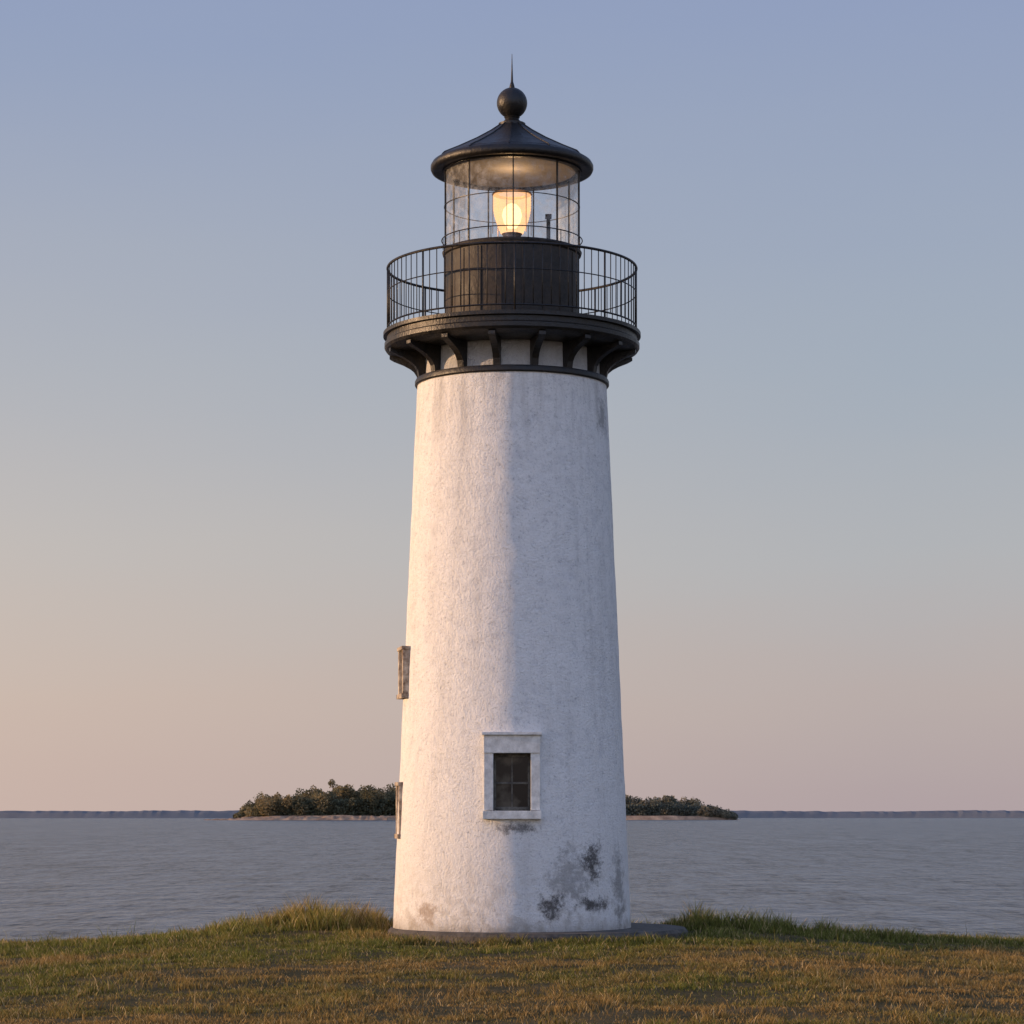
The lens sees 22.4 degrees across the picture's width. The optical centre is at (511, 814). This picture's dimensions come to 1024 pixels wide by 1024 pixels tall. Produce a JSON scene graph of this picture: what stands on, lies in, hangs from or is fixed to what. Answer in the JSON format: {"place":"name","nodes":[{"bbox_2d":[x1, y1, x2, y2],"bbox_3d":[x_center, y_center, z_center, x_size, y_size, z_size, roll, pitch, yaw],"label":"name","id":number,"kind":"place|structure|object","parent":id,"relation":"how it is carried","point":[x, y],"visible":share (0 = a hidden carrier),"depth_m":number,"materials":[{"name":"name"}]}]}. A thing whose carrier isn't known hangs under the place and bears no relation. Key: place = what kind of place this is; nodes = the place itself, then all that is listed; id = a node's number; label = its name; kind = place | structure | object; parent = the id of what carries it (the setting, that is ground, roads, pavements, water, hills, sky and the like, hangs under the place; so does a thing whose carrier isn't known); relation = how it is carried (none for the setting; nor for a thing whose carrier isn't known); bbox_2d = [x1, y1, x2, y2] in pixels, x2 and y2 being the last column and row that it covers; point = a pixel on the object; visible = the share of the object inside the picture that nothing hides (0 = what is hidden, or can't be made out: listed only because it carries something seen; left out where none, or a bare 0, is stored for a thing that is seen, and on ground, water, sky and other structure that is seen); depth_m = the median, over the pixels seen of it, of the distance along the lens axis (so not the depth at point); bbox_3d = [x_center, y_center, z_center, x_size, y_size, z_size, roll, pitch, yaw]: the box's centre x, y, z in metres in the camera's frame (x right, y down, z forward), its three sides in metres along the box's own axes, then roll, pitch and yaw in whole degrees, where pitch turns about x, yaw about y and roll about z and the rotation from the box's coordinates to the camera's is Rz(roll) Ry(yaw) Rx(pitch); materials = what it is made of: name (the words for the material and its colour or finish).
{"place":"outdoors","nodes":[
{"label":"outdoors","id":0,"kind":"place"},
{"bbox_2d":[204,815,386,819],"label":"sand spit","id":1,"kind":"structure","parent":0,"point":[371,817],"depth_m":2106.59,"materials":[{"name":"beige sand"}]},
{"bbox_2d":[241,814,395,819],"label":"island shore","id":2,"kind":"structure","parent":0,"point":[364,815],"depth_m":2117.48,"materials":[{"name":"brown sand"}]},
{"bbox_2d":[233,779,395,817],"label":"island trees","id":3,"kind":"object","parent":2,"relation":"on","point":[348,800],"visible":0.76,"depth_m":2128.42,"materials":[{"name":"foliage"},{"name":"bark"}]},
{"bbox_2d":[0,818,1023,941],"bbox_3d":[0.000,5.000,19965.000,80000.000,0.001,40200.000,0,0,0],"label":"sea","id":4,"kind":"structure","parent":0,"point":[64,878],"depth_m":224.66,"materials":[{"name":"liquid"}]},
{"bbox_2d":[0,909,1023,1023],"bbox_3d":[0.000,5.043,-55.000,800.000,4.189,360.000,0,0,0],"label":"ground","id":5,"kind":"structure","parent":0,"point":[134,1002],"depth_m":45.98,"materials":[{"name":"green plant"}]},
{"bbox_2d":[393,371,630,931],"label":"tower wall","id":6,"kind":"structure","parent":5,"relation":"on","point":[512,624],"depth_m":62.69,"materials":[{"name":"white paint"}]},
{"bbox_2d":[394,782,402,838],"bbox_3d":[-2.646,-0.094,64.628,0.534,1.412,0.924,0,0,-8],"label":"side hatch frame","id":7,"kind":"object","parent":6,"relation":"attached to","point":[399,787],"visible":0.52,"depth_m":64.18,"materials":[{"name":"wood"}]},
{"bbox_2d":[396,646,410,698],"bbox_3d":[-2.522,-3.534,64.555,0.624,1.292,0.974,0,0,-10],"label":"side window frame","id":8,"kind":"object","parent":6,"relation":"attached to","point":[403,668],"visible":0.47,"depth_m":64.08,"materials":[{"name":"white wood"}]},
{"bbox_2d":[482,735,541,818],"bbox_3d":[0.000,-0.890,62.220,1.420,2.020,0.460,0,0,0],"label":"window surround","id":9,"kind":"object","parent":6,"relation":"attached to","point":[511,744],"visible":1,"depth_m":62.05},
{"bbox_2d":[494,754,529,810],"bbox_3d":[0.000,-0.772,62.440,0.890,1.375,0.070,0,0,0],"label":"window sash","id":10,"kind":"object","parent":9,"relation":"in","point":[511,808],"depth_m":62.41,"materials":[{"name":"black wood"}]},
{"bbox_2d":[496,757,527,806],"bbox_3d":[0.000,-0.770,62.480,0.800,1.300,0.012,0,0,0],"label":"window pane","id":11,"kind":"object","parent":10,"relation":"in","point":[503,774],"visible":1,"depth_m":62.47,"materials":[{"name":"black glass"}]},
{"bbox_2d":[482,732,541,734],"bbox_3d":[0.000,-1.940,62.200,1.450,0.070,0.440,0,0,0],"label":"window lintel cap","id":12,"kind":"object","parent":9,"relation":"on","point":[511,733],"visible":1,"depth_m":61.98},
{"bbox_2d":[415,364,608,388],"bbox_3d":[0.000,-10.835,65.000,4.890,0.170,4.890,0,0,0],"label":"cornice ring","id":13,"kind":"object","parent":6,"relation":"on","point":[513,367],"visible":0.54,"depth_m":62.87,"materials":[{"name":"black paint"}]},
{"bbox_2d":[389,330,635,377],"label":"gallery brackets","id":14,"kind":"object","parent":13,"relation":"on","point":[606,359],"visible":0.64,"depth_m":63.44,"materials":[{"name":"black metal"}]},
{"bbox_2d":[442,236,581,312],"bbox_3d":[0.000,-13.110,65.000,3.520,2.120,3.520,0,0,0],"label":"lantern drum","id":15,"kind":"object","parent":14,"relation":"on","point":[528,275],"visible":0.42,"depth_m":63.51,"materials":[{"name":"black metal"}]},
{"bbox_2d":[443,226,579,249],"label":"sill posts","id":16,"kind":"object","parent":15,"relation":"on","point":[528,237],"visible":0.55,"depth_m":63.78,"materials":[{"name":"black metal"}]},
{"bbox_2d":[441,225,582,244],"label":"glazing sill","id":17,"kind":"structure","parent":16,"relation":"on","point":[512,225],"depth_m":63.51,"materials":[{"name":"black paint"}]},
{"bbox_2d":[445,244,578,312],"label":"drum ribs","id":18,"kind":"object","parent":15,"relation":"attached to","point":[501,279],"visible":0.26,"depth_m":63.78,"materials":[{"name":"metal"}]},
{"bbox_2d":[445,191,578,222],"bbox_3d":[0.000,-15.277,65.000,3.430,0.015,3.430,0,0,0],"label":"glazing bar","id":19,"kind":"object","parent":15,"relation":"attached to","point":[511,191],"visible":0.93,"depth_m":64.01,"materials":[{"name":"black paint"}]},
{"bbox_2d":[444,156,579,244],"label":"lantern mullions","id":20,"kind":"object","parent":15,"relation":"on","point":[513,205],"visible":0.79,"depth_m":64.68,"materials":[{"name":"black metal"}]},
{"bbox_2d":[443,154,580,189],"bbox_3d":[0.000,-16.240,65.000,3.520,0.220,3.520,0,0,0],"label":"lantern head ring","id":21,"kind":"object","parent":20,"relation":"on","point":[574,167],"visible":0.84,"depth_m":64.40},
{"bbox_2d":[431,142,592,190],"bbox_3d":[0.000,-16.300,65.000,4.100,0.300,4.100,0,0,0],"label":"roof eave","id":22,"kind":"object","parent":21,"relation":"on","point":[441,162],"visible":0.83,"depth_m":63.42,"materials":[{"name":"black metal"}]},
{"bbox_2d":[444,122,577,152],"bbox_3d":[0.000,-16.890,65.000,3.938,1.000,3.938,0,0,0],"label":"roof cone","id":23,"kind":"object","parent":22,"relation":"on","point":[519,133],"visible":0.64,"depth_m":63.90,"materials":[{"name":"black metal"}]},
{"bbox_2d":[442,120,579,153],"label":"roof seams","id":24,"kind":"object","parent":23,"relation":"attached to","point":[510,136],"visible":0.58,"depth_m":64.26,"materials":[{"name":"black metal"}]},
{"bbox_2d":[497,63,526,123],"bbox_3d":[0.000,-18.230,65.000,0.770,1.840,0.770,0,0,0],"label":"roof finial","id":25,"kind":"object","parent":23,"relation":"on","point":[512,103],"visible":0.98,"depth_m":64.75,"materials":[{"name":"black metal"}]},
{"bbox_2d":[502,232,521,235],"bbox_3d":[0.000,-14.380,65.000,0.760,0.460,0.760,0,0,0],"label":"lamp pedestal","id":26,"kind":"object","parent":15,"relation":"on","point":[511,234],"visible":0.18,"depth_m":64.81,"materials":[{"name":"black metal"}]},
{"bbox_2d":[493,192,530,234],"bbox_3d":[0.000,-15.100,65.000,0.968,0.980,0.968,0,0,0],"label":"lamp lens","id":27,"kind":"object","parent":26,"relation":"on","point":[499,204],"visible":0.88,"depth_m":64.65,"materials":[{"name":"glass"}]},
{"bbox_2d":[493,189,531,195],"bbox_3d":[0.000,-15.615,65.000,1.020,0.050,1.020,0,0,0],"label":"lamp cap","id":28,"kind":"object","parent":27,"relation":"on","point":[530,193],"visible":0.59,"depth_m":64.56,"materials":[{"name":"metal"}]},
{"bbox_2d":[387,243,636,326],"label":"railing balusters","id":29,"kind":"object","parent":14,"relation":"on","point":[388,298],"visible":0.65,"depth_m":62.89,"materials":[{"name":"black paint"}]},
{"bbox_2d":[386,241,637,291],"bbox_3d":[0.000,-13.710,65.000,6.328,0.068,6.328,0,0,0],"label":"top rail","id":30,"kind":"object","parent":29,"relation":"attached to","point":[512,242],"visible":0.69,"depth_m":62.60,"materials":[{"name":"black metal"}]},
{"bbox_2d":[387,303,636,326],"bbox_3d":[0.000,-12.230,65.000,6.304,0.038,6.304,0,0,0],"label":"bottom rail","id":31,"kind":"object","parent":29,"relation":"on","point":[390,322],"visible":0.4,"depth_m":62.26,"materials":[{"name":"black metal"}]},
{"bbox_2d":[387,268,636,313],"bbox_3d":[0.000,-13.090,65.000,6.288,0.024,6.288,0,0,0],"label":"rail","id":32,"kind":"object","parent":29,"relation":"attached to","point":[510,268],"visible":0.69,"depth_m":62.58,"materials":[{"name":"black metal"}]},
{"bbox_2d":[383,309,640,358],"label":"gallery soffit","id":33,"kind":"structure","parent":14,"relation":"on","point":[556,326],"depth_m":62.35,"materials":[{"name":"black metal"}]},
{"bbox_2d":[426,339,599,373],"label":"collar wall","id":34,"kind":"structure","parent":6,"relation":"on","point":[515,351],"depth_m":62.94,"materials":[{"name":"white paint"}]},
{"bbox_2d":[0,890,1023,946],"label":"tall grass","id":35,"kind":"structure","parent":5,"relation":"on","point":[302,916],"depth_m":66.41,"materials":[{"name":"green plant"}]},
{"bbox_2d":[388,923,687,943],"bbox_3d":[0.650,3.135,65.000,7.600,0.630,7.600,0,0,0],"label":"concrete foundation","id":36,"kind":"object","parent":5,"relation":"on","point":[673,931],"visible":0.24,"depth_m":62.02,"materials":[{"name":"grey concrete"}]},
{"bbox_2d":[0,810,1023,817],"bbox_3d":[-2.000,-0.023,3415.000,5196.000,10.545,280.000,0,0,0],"label":"distant coast","id":37,"kind":"structure","parent":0,"point":[739,813],"depth_m":3341.68},
{"bbox_2d":[449,158,574,187],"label":"lantern ceiling","id":38,"kind":"structure","parent":0,"point":[498,172],"depth_m":65.25,"materials":[{"name":"metal"}]},
{"bbox_2d":[0,0,1023,811],"label":"sky","id":39,"kind":"structure","parent":0,"point":[816,420],"materials":[{"name":"blue"}]},
{"bbox_2d":[626,815,738,819],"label":"island shore","id":40,"kind":"structure","parent":0,"point":[669,817],"depth_m":2174.56,"materials":[{"name":"beige sand"}]},
{"bbox_2d":[625,794,737,819],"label":"island trees","id":41,"kind":"object","parent":40,"relation":"on","point":[664,805],"visible":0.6,"depth_m":2186.78,"materials":[{"name":"green plant"}]},
{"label":"lantern floor","id":42,"kind":"structure","parent":0,"visible":0},
{"bbox_2d":[492,190,526,233],"bbox_3d":[0.000,-15.100,65.000,0.983,1.020,0.983,0,0,0],"label":"lamp cage","id":43,"kind":"object","parent":42,"relation":"on","point":[506,211],"visible":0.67,"depth_m":64.65,"materials":[{"name":"brown metal"}]},
{"bbox_2d":[545,214,551,238],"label":"lantern vent post","id":44,"kind":"object","parent":42,"relation":"on","point":[548,217],"visible":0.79,"depth_m":65.15,"materials":[{"name":"black metal"}]}
]}

